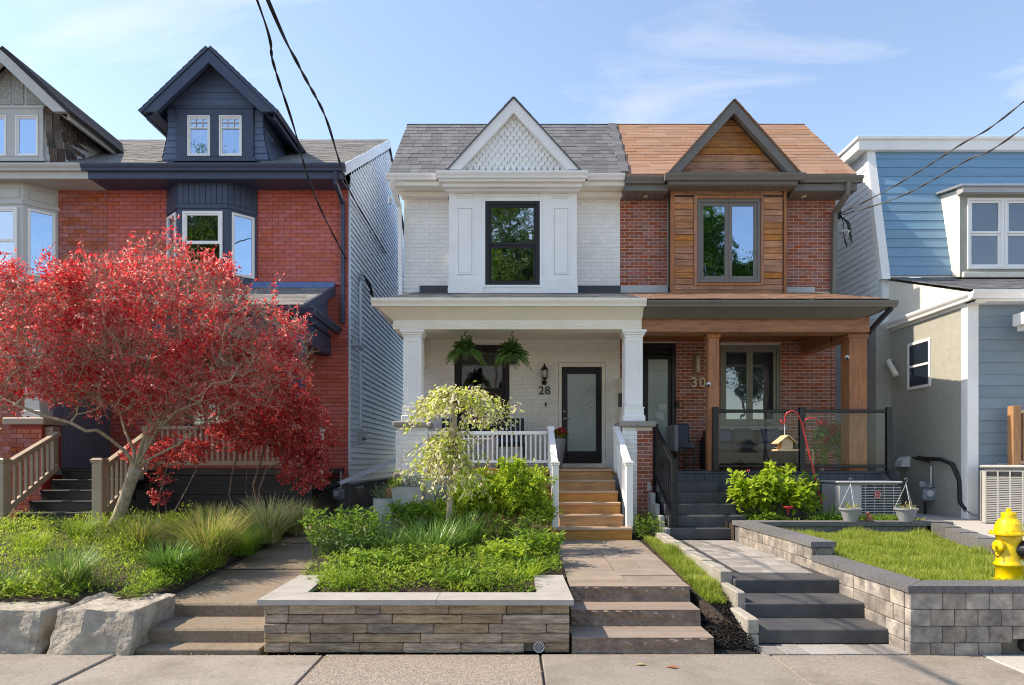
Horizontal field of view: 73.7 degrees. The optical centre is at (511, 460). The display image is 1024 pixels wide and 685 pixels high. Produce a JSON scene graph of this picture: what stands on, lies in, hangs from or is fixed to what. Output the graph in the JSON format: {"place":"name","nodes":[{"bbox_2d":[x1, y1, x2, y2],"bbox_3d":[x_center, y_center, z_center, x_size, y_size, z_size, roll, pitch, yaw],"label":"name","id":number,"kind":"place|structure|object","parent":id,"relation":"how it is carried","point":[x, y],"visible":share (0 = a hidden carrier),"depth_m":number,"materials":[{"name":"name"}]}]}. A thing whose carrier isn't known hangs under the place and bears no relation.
{"place":"outdoors","nodes":[
{"label":"outdoors","id":0,"kind":"place"},
{"bbox_2d":[0,518,309,604],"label":"garden bed","id":1,"kind":"object","parent":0,"point":[231,559],"visible":0.09,"depth_m":7.44,"materials":[{"name":"green plant"}]},
{"bbox_2d":[1,528,63,550],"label":"ornamental grass","id":2,"kind":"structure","parent":1,"relation":"on","point":[33,542],"depth_m":8.51,"materials":[{"name":"green plant"}]},
{"bbox_2d":[4,540,116,592],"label":"ornamental grass","id":3,"kind":"object","parent":1,"relation":"on","point":[74,567],"depth_m":6.50,"materials":[{"name":"green plant"}]},
{"bbox_2d":[0,573,167,601],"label":"ground cover","id":4,"kind":"object","parent":1,"relation":"on","point":[76,592],"visible":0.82,"depth_m":6.31,"materials":[{"name":"green plant"}]},
{"bbox_2d":[55,516,113,538],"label":"ornamental grass","id":5,"kind":"object","parent":1,"relation":"on","point":[75,529],"depth_m":9.33,"materials":[{"name":"green plant"}]},
{"bbox_2d":[0,500,269,596],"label":"ground cover","id":6,"kind":"object","parent":1,"relation":"on","point":[78,542],"visible":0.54,"depth_m":8.21,"materials":[{"name":"green plant"}]},
{"bbox_2d":[93,508,181,557],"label":"ornamental grass","id":7,"kind":"object","parent":1,"relation":"on","point":[141,533],"depth_m":8.09,"materials":[{"name":"green plant"}]},
{"bbox_2d":[0,215,316,533],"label":"red leaf tree","id":8,"kind":"object","parent":1,"relation":"on","point":[62,314],"visible":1,"depth_m":9.11,"materials":[{"name":"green plant"}]},
{"bbox_2d":[118,433,214,514],"bbox_3d":[-5.150,0.223,10.267,1.342,1.286,0.910,0,0,0],"label":"red shrub","id":9,"kind":"object","parent":1,"relation":"on","point":[189,448],"visible":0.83,"depth_m":10.20,"materials":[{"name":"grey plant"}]},
{"bbox_2d":[121,535,222,578],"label":"ornamental grass","id":10,"kind":"object","parent":1,"relation":"on","point":[168,557],"depth_m":7.00,"materials":[{"name":"green plant"}]},
{"bbox_2d":[149,501,265,567],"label":"ornamental grass","id":11,"kind":"object","parent":1,"relation":"on","point":[220,532],"depth_m":7.57,"materials":[{"name":"green plant"}]},
{"bbox_2d":[127,521,292,590],"bbox_3d":[-3.507,1.029,8.594,0.618,0.484,4.116,0,0,0],"label":"ground cover","id":12,"kind":"object","parent":1,"relation":"on","point":[198,568],"visible":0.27,"depth_m":6.90,"materials":[{"name":"green plant"}]},
{"bbox_2d":[226,521,283,555],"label":"ornamental grass","id":13,"kind":"object","parent":1,"relation":"on","point":[246,549],"depth_m":8.32,"materials":[{"name":"green plant"}]},
{"bbox_2d":[198,357,341,516],"bbox_3d":[-3.728,-0.347,10.508,2.239,2.491,1.371,0,0,0],"label":"red shrub","id":14,"kind":"object","parent":1,"relation":"on","point":[267,431],"visible":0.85,"depth_m":10.27,"materials":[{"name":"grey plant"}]},
{"bbox_2d":[260,495,339,532],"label":"ornamental grass","id":15,"kind":"object","parent":1,"relation":"on","point":[297,527],"depth_m":10.07,"materials":[{"name":"plant"}]},
{"bbox_2d":[221,489,312,543],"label":"ornamental grass","id":16,"kind":"object","parent":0,"point":[274,519],"depth_m":9.06,"materials":[{"name":"green plant"}]},
{"bbox_2d":[175,521,369,599],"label":"concrete path","id":17,"kind":"structure","parent":0,"point":[264,571],"depth_m":7.70,"materials":[{"name":"concrete"}]},
{"bbox_2d":[303,523,565,655],"bbox_3d":[-0.900,1.478,8.825,3.000,0.875,5.750,0,0,0],"label":"garden bed","id":18,"kind":"object","parent":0,"point":[423,588],"visible":0.04,"depth_m":6.46,"materials":[{"name":"soil"}]},
{"bbox_2d":[298,503,390,558],"bbox_3d":[-2.010,0.842,8.306,1.009,0.639,0.980,0,0,28],"label":"leafy shrub","id":19,"kind":"object","parent":18,"relation":"on","point":[344,526],"visible":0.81,"depth_m":8.16,"materials":[{"name":"green plant"}]},
{"bbox_2d":[314,527,383,565],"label":"bedding plant","id":20,"kind":"object","parent":18,"relation":"on","point":[348,541],"visible":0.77,"depth_m":7.48,"materials":[{"name":"green plant"}]},
{"bbox_2d":[340,548,404,578],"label":"bedding plant","id":21,"kind":"object","parent":18,"relation":"on","point":[376,557],"visible":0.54,"depth_m":6.81,"materials":[{"name":"green plant"}]},
{"bbox_2d":[351,520,415,557],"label":"strap leaf clump","id":22,"kind":"object","parent":18,"relation":"on","point":[381,543],"visible":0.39,"depth_m":8.01,"materials":[{"name":"green plant"}]},
{"bbox_2d":[369,481,401,533],"bbox_3d":[-1.910,0.733,10.260,0.505,0.835,0.496,0,0,13],"label":"round planter","id":23,"kind":"object","parent":18,"relation":"on","point":[378,502],"visible":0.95,"depth_m":10.11,"materials":[{"name":"concrete"}]},
{"bbox_2d":[373,516,427,543],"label":"stalk plant","id":24,"kind":"object","parent":18,"relation":"on","point":[402,527],"visible":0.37,"depth_m":8.94,"materials":[{"name":"green plant"}]},
{"bbox_2d":[387,470,426,513],"bbox_3d":[-1.551,0.639,10.344,0.646,1.022,0.616,0,0,0],"label":"square planter","id":25,"kind":"object","parent":18,"relation":"on","point":[404,493],"visible":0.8,"depth_m":10.14,"materials":[{"name":"concrete"}]},
{"bbox_2d":[380,497,443,538],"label":"leafy shrub","id":26,"kind":"object","parent":18,"relation":"on","point":[411,509],"visible":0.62,"depth_m":9.29,"materials":[{"name":"green plant"}]},
{"bbox_2d":[387,540,449,574],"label":"bedding plant","id":27,"kind":"object","parent":18,"relation":"on","point":[412,554],"visible":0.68,"depth_m":7.09,"materials":[{"name":"green plant"}]},
{"bbox_2d":[380,516,476,560],"bbox_3d":[-0.958,0.888,7.928,1.368,0.550,1.365,0,0,0],"label":"strap leaf clump","id":28,"kind":"object","parent":18,"relation":"on","point":[436,538],"visible":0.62,"depth_m":7.87,"materials":[{"name":"green plant"}]},
{"bbox_2d":[300,523,563,591],"bbox_3d":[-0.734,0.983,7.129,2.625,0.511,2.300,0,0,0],"label":"ground cover","id":29,"kind":"object","parent":18,"relation":"on","point":[387,579],"visible":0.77,"depth_m":6.49,"materials":[{"name":"green plant"}]},
{"bbox_2d":[393,381,524,526],"bbox_3d":[-0.693,-0.040,9.008,1.768,2.000,1.314,0,0,0],"label":"weeping tree","id":30,"kind":"object","parent":18,"relation":"on","point":[448,448],"visible":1,"depth_m":8.89,"materials":[{"name":"green plant"}]},
{"bbox_2d":[416,506,511,551],"bbox_3d":[-0.655,0.855,8.738,1.372,0.577,1.379,0,0,0],"label":"strap leaf clump","id":31,"kind":"object","parent":18,"relation":"on","point":[476,531],"visible":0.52,"depth_m":8.53,"materials":[{"name":"green plant"}]},
{"bbox_2d":[441,453,563,527],"bbox_3d":[-0.141,0.463,10.086,1.833,1.158,1.125,0,0,0],"label":"leafy shrub","id":32,"kind":"object","parent":18,"relation":"on","point":[515,492],"visible":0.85,"depth_m":9.87,"materials":[{"name":"green plant"}]},
{"bbox_2d":[475,535,535,567],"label":"bedding plant","id":33,"kind":"object","parent":18,"relation":"on","point":[504,549],"visible":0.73,"depth_m":7.23,"materials":[{"name":"green plant"}]},
{"bbox_2d":[487,512,544,544],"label":"bedding plant","id":34,"kind":"object","parent":18,"relation":"on","point":[505,526],"visible":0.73,"depth_m":8.61,"materials":[{"name":"green plant"}]},
{"bbox_2d":[508,528,566,563],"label":"bedding plant","id":35,"kind":"object","parent":18,"relation":"on","point":[544,538],"visible":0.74,"depth_m":7.67,"materials":[{"name":"green plant"}]},
{"bbox_2d":[420,476,483,525],"bbox_3d":[-0.955,0.675,10.950,1.050,0.850,0.460,0,0,0],"label":"heat pump","id":36,"kind":"object","parent":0,"point":[433,494],"visible":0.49,"depth_m":10.75,"materials":[{"name":"grey metal"}]},
{"bbox_2d":[128,516,868,654],"bbox_3d":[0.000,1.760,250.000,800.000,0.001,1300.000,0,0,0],"label":"ground","id":37,"kind":"structure","parent":0,"point":[634,537],"depth_m":6.54,"materials":[{"name":"soil"}]},
{"bbox_2d":[0,601,71,653],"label":"boulder","id":38,"kind":"object","parent":37,"relation":"on","point":[27,627],"visible":0.35,"depth_m":5.75,"materials":[{"name":"stone"}]},
{"bbox_2d":[0,46,165,519],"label":"house","id":39,"kind":"structure","parent":37,"relation":"on","point":[51,139],"depth_m":13.27,"materials":[{"name":"red brick"}]},
{"bbox_2d":[0,207,17,273],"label":"window","id":40,"kind":"structure","parent":39,"relation":"in","point":[8,215],"depth_m":13.19,"materials":[{"name":"clear glass"}]},
{"bbox_2d":[15,115,38,155],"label":"window","id":41,"kind":"structure","parent":39,"relation":"in","point":[26,126],"depth_m":13.27,"materials":[{"name":"white paint"}]},
{"bbox_2d":[0,182,59,287],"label":"bay window","id":42,"kind":"structure","parent":39,"relation":"in","point":[22,195],"depth_m":13.23,"materials":[{"name":"grey paint"}]},
{"bbox_2d":[28,208,55,277],"bbox_3d":[-9.223,-4.250,13.392,0.454,1.300,0.035,0,0,-44],"label":"window","id":43,"kind":"structure","parent":39,"relation":"in","point":[41,224],"depth_m":13.37,"materials":[{"name":"clear glass"}]},
{"bbox_2d":[47,592,174,656],"bbox_3d":[-3.494,1.500,6.010,0.738,0.542,0.844,0,0,0],"label":"boulder","id":44,"kind":"object","parent":37,"relation":"on","point":[96,624],"visible":0.59,"depth_m":5.69,"materials":[{"name":"stone"}]},
{"bbox_2d":[0,46,403,531],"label":"house","id":45,"kind":"structure","parent":37,"relation":"on","point":[223,169],"depth_m":13.41,"materials":[{"name":"red brick"}]},
{"bbox_2d":[187,115,209,155],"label":"window","id":46,"kind":"structure","parent":45,"relation":"in","point":[198,126],"depth_m":13.27,"materials":[{"name":"clear glass"}]},
{"bbox_2d":[182,211,222,273],"bbox_3d":[-5.975,-4.210,13.183,0.770,1.220,0.035,0,0,0],"label":"window","id":47,"kind":"structure","parent":45,"relation":"in","point":[203,228],"depth_m":13.19,"materials":[{"name":"clear glass"}]},
{"bbox_2d":[166,182,257,285],"bbox_3d":[-5.975,-4.420,13.393,1.830,1.940,0.435,0,0,0],"label":"bay window","id":48,"kind":"structure","parent":45,"relation":"in","point":[227,197],"depth_m":13.20,"materials":[{"name":"blue paint"}]},
{"bbox_2d":[219,115,241,155],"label":"window","id":49,"kind":"structure","parent":45,"relation":"in","point":[230,126],"depth_m":13.27,"materials":[{"name":"white paint"}]},
{"bbox_2d":[232,212,254,278],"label":"window","id":50,"kind":"structure","parent":45,"relation":"in","point":[243,226],"depth_m":13.40,"materials":[{"name":"glass"}]},
{"bbox_2d":[256,0,346,258],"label":"service cable","id":51,"kind":"object","parent":45,"relation":"attached to","point":[279,81],"visible":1,"depth_m":8.06,"materials":[{"name":"black rubber"}]},
{"bbox_2d":[266,0,385,253],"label":"service cable","id":52,"kind":"object","parent":45,"relation":"attached to","point":[272,10],"visible":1,"depth_m":8.39,"materials":[{"name":"black rubber"}]},
{"bbox_2d":[305,458,395,496],"bbox_3d":[-3.019,0.457,12.654,1.973,1.098,0.468,0,0,-32],"label":"downspout extension","id":53,"kind":"object","parent":45,"relation":"attached to","point":[334,485],"visible":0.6,"depth_m":12.62,"materials":[{"name":"grey"}]},
{"bbox_2d":[357,272,373,443],"bbox_3d":[-3.112,-2.178,14.830,0.246,3.656,1.160,0,0,0],"label":"electrical conduit","id":54,"kind":"object","parent":45,"relation":"attached to","point":[362,436],"visible":1,"depth_m":14.33,"materials":[{"name":"grey metal"}]},
{"bbox_2d":[257,575,573,652],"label":"planter wall","id":55,"kind":"structure","parent":37,"relation":"on","point":[300,615],"depth_m":5.69,"materials":[{"name":"stone"}]},
{"bbox_2d":[371,96,655,539],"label":"house","id":56,"kind":"structure","parent":37,"relation":"on","point":[511,215],"depth_m":13.27,"materials":[{"name":"white brick"}]},
{"bbox_2d":[445,331,486,365],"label":"hanging fern","id":57,"kind":"object","parent":56,"relation":"hanging from","point":[463,350],"visible":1,"depth_m":11.52,"materials":[{"name":"green plant"}]},
{"bbox_2d":[455,346,508,430],"bbox_3d":[-0.600,-1.430,13.680,1.080,1.740,0.120,0,0,0],"label":"window","id":58,"kind":"structure","parent":56,"relation":"in","point":[504,390],"depth_m":13.62,"materials":[{"name":"black glass"}]},
{"bbox_2d":[495,418,524,467],"bbox_3d":[-0.020,-0.336,12.745,0.600,0.953,0.650,0,0,0],"label":"porch chair","id":59,"kind":"object","parent":56,"relation":"on","point":[514,439],"visible":0.43,"depth_m":12.98,"materials":[{"name":"black paint"}]},
{"bbox_2d":[485,201,539,284],"bbox_3d":[0.013,-4.217,13.325,1.065,1.675,0.120,0,0,0],"label":"window","id":60,"kind":"structure","parent":56,"relation":"in","point":[512,228],"depth_m":13.30,"materials":[{"name":"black glass"}]},
{"bbox_2d":[494,331,531,371],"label":"hanging fern","id":61,"kind":"object","parent":56,"relation":"hanging from","point":[512,353],"visible":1,"depth_m":11.54,"materials":[{"name":"green plant"}]},
{"bbox_2d":[546,427,568,467],"bbox_3d":[0.836,-0.259,12.880,0.500,0.798,0.392,0,0,0],"label":"flower planter","id":62,"kind":"object","parent":56,"relation":"on","point":[560,439],"visible":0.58,"depth_m":12.78,"materials":[{"name":"grey plastic"}]},
{"bbox_2d":[562,367,601,462],"bbox_3d":[1.390,-0.912,13.610,0.800,1.925,0.111,0,0,0],"label":"door","id":63,"kind":"structure","parent":56,"relation":"in","point":[581,386],"depth_m":13.64,"materials":[{"name":"black paint"}]},
{"bbox_2d":[641,539,745,638],"bbox_3d":[1.990,1.690,8.079,0.322,1.060,4.250,0,0,2],"label":"soil strip","id":64,"kind":"object","parent":37,"relation":"on","point":[708,609],"depth_m":6.34,"materials":[{"name":"soil"}]},
{"bbox_2d":[632,511,665,537],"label":"shrub","id":65,"kind":"object","parent":64,"relation":"on","point":[642,521],"visible":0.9,"depth_m":10.54,"materials":[{"name":"green plant"}]},
{"bbox_2d":[643,534,727,604],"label":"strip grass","id":66,"kind":"structure","parent":64,"relation":"on","point":[692,573],"depth_m":7.36,"materials":[{"name":"green plant"}]},
{"bbox_2d":[655,532,758,645],"bbox_3d":[2.174,1.359,8.078,0.183,0.582,4.363,0,0,2],"label":"edging","id":67,"kind":"object","parent":64,"relation":"on","point":[749,624],"visible":0.49,"depth_m":6.77,"materials":[{"name":"stone"}]},
{"bbox_2d":[608,98,899,532],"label":"house","id":68,"kind":"structure","parent":37,"relation":"on","point":[728,237],"depth_m":13.29,"materials":[{"name":"red brick"}]},
{"bbox_2d":[645,350,670,466],"bbox_3d":[2.925,-1.045,13.695,0.516,2.350,0.050,0,0,0],"label":"door","id":69,"kind":"structure","parent":68,"relation":"in","point":[657,367],"depth_m":13.69,"materials":[{"name":"black paint"}]},
{"bbox_2d":[666,423,694,470],"bbox_3d":[3.205,-0.270,12.905,0.430,0.900,0.710,0,0,0],"label":"wicker armchair","id":70,"kind":"object","parent":68,"relation":"on","point":[677,436],"visible":0.9,"depth_m":12.88,"materials":[{"name":"grey plastic"}]},
{"bbox_2d":[647,424,746,539],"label":"porch steps","id":71,"kind":"structure","parent":68,"relation":"attached to","point":[697,510],"depth_m":10.82,"materials":[{"name":"grey stone"}]},
{"bbox_2d":[697,199,759,282],"bbox_3d":[4.215,-4.277,13.320,1.230,1.615,0.100,0,0,0],"label":"window","id":72,"kind":"structure","parent":68,"relation":"in","point":[728,230],"depth_m":13.31,"materials":[{"name":"clear glass"}]},
{"bbox_2d":[700,429,797,468],"bbox_3d":[4.540,-0.231,13.085,1.720,0.782,0.730,0,0,0],"label":"wicker sofa","id":73,"kind":"object","parent":68,"relation":"on","point":[743,446],"visible":0.7,"depth_m":12.77,"materials":[{"name":"grey wicker"}]},
{"bbox_2d":[720,346,779,424],"bbox_3d":[4.750,-1.500,13.711,1.180,1.580,0.183,0,0,0],"label":"window","id":74,"kind":"structure","parent":68,"relation":"in","point":[745,371],"depth_m":13.78,"materials":[{"name":"grey glass"}]},
{"bbox_2d":[712,407,892,470],"bbox_3d":[4.411,-0.365,11.550,4.118,1.090,0.240,0,0,0],"label":"glass railing","id":75,"kind":"object","parent":68,"relation":"on","point":[802,411],"visible":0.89,"depth_m":11.56,"materials":[{"name":"black paint"}]},
{"bbox_2d":[810,336,841,464],"bbox_3d":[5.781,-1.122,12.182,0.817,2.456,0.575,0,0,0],"label":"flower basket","id":76,"kind":"object","parent":68,"relation":"hanging from","point":[831,435],"visible":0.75,"depth_m":12.14,"materials":[{"name":"plant"}]},
{"bbox_2d":[732,573,888,643],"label":"cast stone steps","id":77,"kind":"structure","parent":37,"relation":"on","point":[800,608],"depth_m":6.36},
{"bbox_2d":[732,520,1023,655],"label":"block wall","id":78,"kind":"structure","parent":37,"relation":"on","point":[915,616],"depth_m":5.80,"materials":[{"name":"concrete"}]},
{"bbox_2d":[838,478,862,520],"bbox_3d":[4.966,0.565,10.020,0.320,0.634,0.317,0,0,0],"label":"hanging pot","id":79,"kind":"object","parent":78,"relation":"on","point":[850,513],"visible":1,"depth_m":9.94,"materials":[{"name":"grey plastic"}]},
{"bbox_2d":[894,478,918,520],"bbox_3d":[5.781,0.565,10.020,0.320,0.634,0.317,0,0,0],"label":"hanging pot","id":80,"kind":"object","parent":78,"relation":"on","point":[904,513],"visible":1,"depth_m":9.94,"materials":[{"name":"grey plastic"}]},
{"bbox_2d":[835,136,1023,518],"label":"house","id":81,"kind":"structure","parent":37,"relation":"on","point":[946,360],"depth_m":13.43,"materials":[{"name":"blue"}]},
{"bbox_2d":[907,337,930,390],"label":"window","id":82,"kind":"structure","parent":81,"relation":"in","point":[918,356],"depth_m":12.50,"materials":[{"name":"glass"}]},
{"bbox_2d":[918,466,935,513],"bbox_3d":[7.334,0.592,12.090,0.319,0.997,0.200,0,0,0],"label":"gas meter","id":83,"kind":"object","parent":81,"relation":"attached to","point":[927,492],"visible":0.98,"depth_m":12.03,"materials":[{"name":"grey paint"}]},
{"bbox_2d":[912,456,979,515],"bbox_3d":[7.457,0.410,11.783,0.279,1.008,1.831,0,0,-7],"label":"insulated pipe","id":84,"kind":"object","parent":81,"relation":"attached to","point":[958,479],"visible":0.91,"depth_m":11.37,"materials":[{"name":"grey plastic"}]},
{"bbox_2d":[967,198,1003,268],"bbox_3d":[9.325,-4.476,13.516,0.717,1.398,0.173,0,0,0],"label":"window","id":85,"kind":"structure","parent":81,"relation":"in","point":[981,233],"depth_m":13.58,"materials":[{"name":"white paint"}]},
{"bbox_2d":[1004,198,1023,268],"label":"window","id":86,"kind":"structure","parent":81,"relation":"in","point":[1013,207],"depth_m":13.58,"materials":[{"name":"white paint"}]},
{"bbox_2d":[0,654,1023,684],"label":"sidewalk","id":87,"kind":"structure","parent":0,"point":[474,669],"depth_m":5.22,"materials":[{"name":"concrete"}]},
{"bbox_2d":[134,600,270,654],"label":"concrete steps","id":88,"kind":"structure","parent":87,"relation":"on","point":[214,627],"depth_m":5.93,"materials":[{"name":"beige concrete"}]},
{"bbox_2d":[568,580,713,653],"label":"stone steps","id":89,"kind":"structure","parent":87,"relation":"on","point":[634,617],"depth_m":6.07,"materials":[{"name":"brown stone"}]},
{"bbox_2d":[700,614,754,653],"bbox_3d":[1.860,1.600,6.030,0.340,0.400,0.740,0,0,0],"label":"mulch bed","id":90,"kind":"object","parent":87,"relation":"on","point":[724,649],"visible":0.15,"depth_m":5.75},
{"bbox_2d":[690,588,760,650],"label":"mulch chips","id":91,"kind":"object","parent":90,"relation":"on","point":[735,632],"visible":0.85,"depth_m":5.99,"materials":[{"name":"brown wood"}]},
{"bbox_2d":[0,0,1023,277],"label":"sky","id":92,"kind":"structure","parent":0,"point":[844,70],"materials":[{"name":"blue"}]},
{"bbox_2d":[558,540,680,582],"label":"stone walkway","id":93,"kind":"structure","parent":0,"point":[610,560],"depth_m":8.00,"materials":[{"name":"beige stone"}]},
{"bbox_2d":[679,540,819,572],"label":"paver walkway","id":94,"kind":"structure","parent":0,"point":[734,556],"depth_m":8.30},
{"bbox_2d":[725,516,934,540],"bbox_3d":[4.950,1.290,10.925,3.300,0.700,1.550,0,0,0],"label":"garden bed","id":95,"kind":"object","parent":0,"point":[732,526],"visible":0.15,"depth_m":10.41,"materials":[{"name":"soil"}]},
{"bbox_2d":[725,460,826,515],"bbox_3d":[4.085,0.418,10.692,1.486,0.906,0.953,0,0,0],"label":"leafy shrub","id":96,"kind":"object","parent":95,"relation":"on","point":[765,491],"visible":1,"depth_m":10.52,"materials":[{"name":"green plant"}]},
{"bbox_2d":[780,410,825,517],"bbox_3d":[4.561,0.073,10.700,0.730,1.740,0.024,0,0,0],"label":"shepherd hook","id":97,"kind":"object","parent":95,"relation":"on","point":[802,424],"visible":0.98,"depth_m":10.69,"materials":[{"name":"red metal"}]},
{"bbox_2d":[771,424,798,450],"bbox_3d":[4.278,-0.367,10.700,0.330,0.432,0.300,0,0,0],"label":"bird feeder","id":98,"kind":"object","parent":97,"relation":"hanging from","point":[784,442],"visible":1,"depth_m":10.60,"materials":[{"name":"beige wood"}]},
{"bbox_2d":[736,510,918,519],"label":"ground cover","id":99,"kind":"object","parent":95,"relation":"on","point":[771,517],"visible":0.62,"depth_m":10.44,"materials":[{"name":"green plant"}]},
{"bbox_2d":[821,480,902,517],"bbox_3d":[5.685,0.623,11.148,1.050,0.595,0.625,0,0,0],"label":"air conditioner","id":100,"kind":"object","parent":95,"relation":"on","point":[874,497],"visible":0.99,"depth_m":10.86,"materials":[{"name":"grey metal"}]},
{"bbox_2d":[753,644,908,655],"bbox_3d":[2.680,1.673,5.800,1.240,0.155,0.320,0,0,0],"label":"apron","id":101,"kind":"object","parent":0,"point":[828,649],"visible":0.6,"depth_m":5.77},
{"bbox_2d":[786,525,1023,579],"bbox_3d":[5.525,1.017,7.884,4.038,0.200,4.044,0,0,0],"label":"lawn grass","id":102,"kind":"structure","parent":0,"point":[925,548],"depth_m":7.69,"materials":[{"name":"green plant"}]},
{"bbox_2d":[988,508,1023,579],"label":"fire hydrant","id":103,"kind":"object","parent":102,"relation":"on","point":[1007,546],"visible":0.95,"depth_m":6.22,"materials":[{"name":"yellow metal"}]},
{"bbox_2d":[915,512,1023,539],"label":"driveway pad","id":104,"kind":"object","parent":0,"point":[978,526],"depth_m":10.49,"materials":[{"name":"concrete"}]},
{"bbox_2d":[979,465,1023,524],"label":"air conditioner","id":105,"kind":"object","parent":104,"relation":"on","point":[1001,488],"visible":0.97,"depth_m":10.21,"materials":[{"name":"beige metal"}]},
{"bbox_2d":[1008,406,1023,464],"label":"wooden porch rail","id":106,"kind":"object","parent":104,"relation":"on","point":[1014,434],"visible":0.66,"depth_m":10.90,"materials":[{"name":"orange wood"}]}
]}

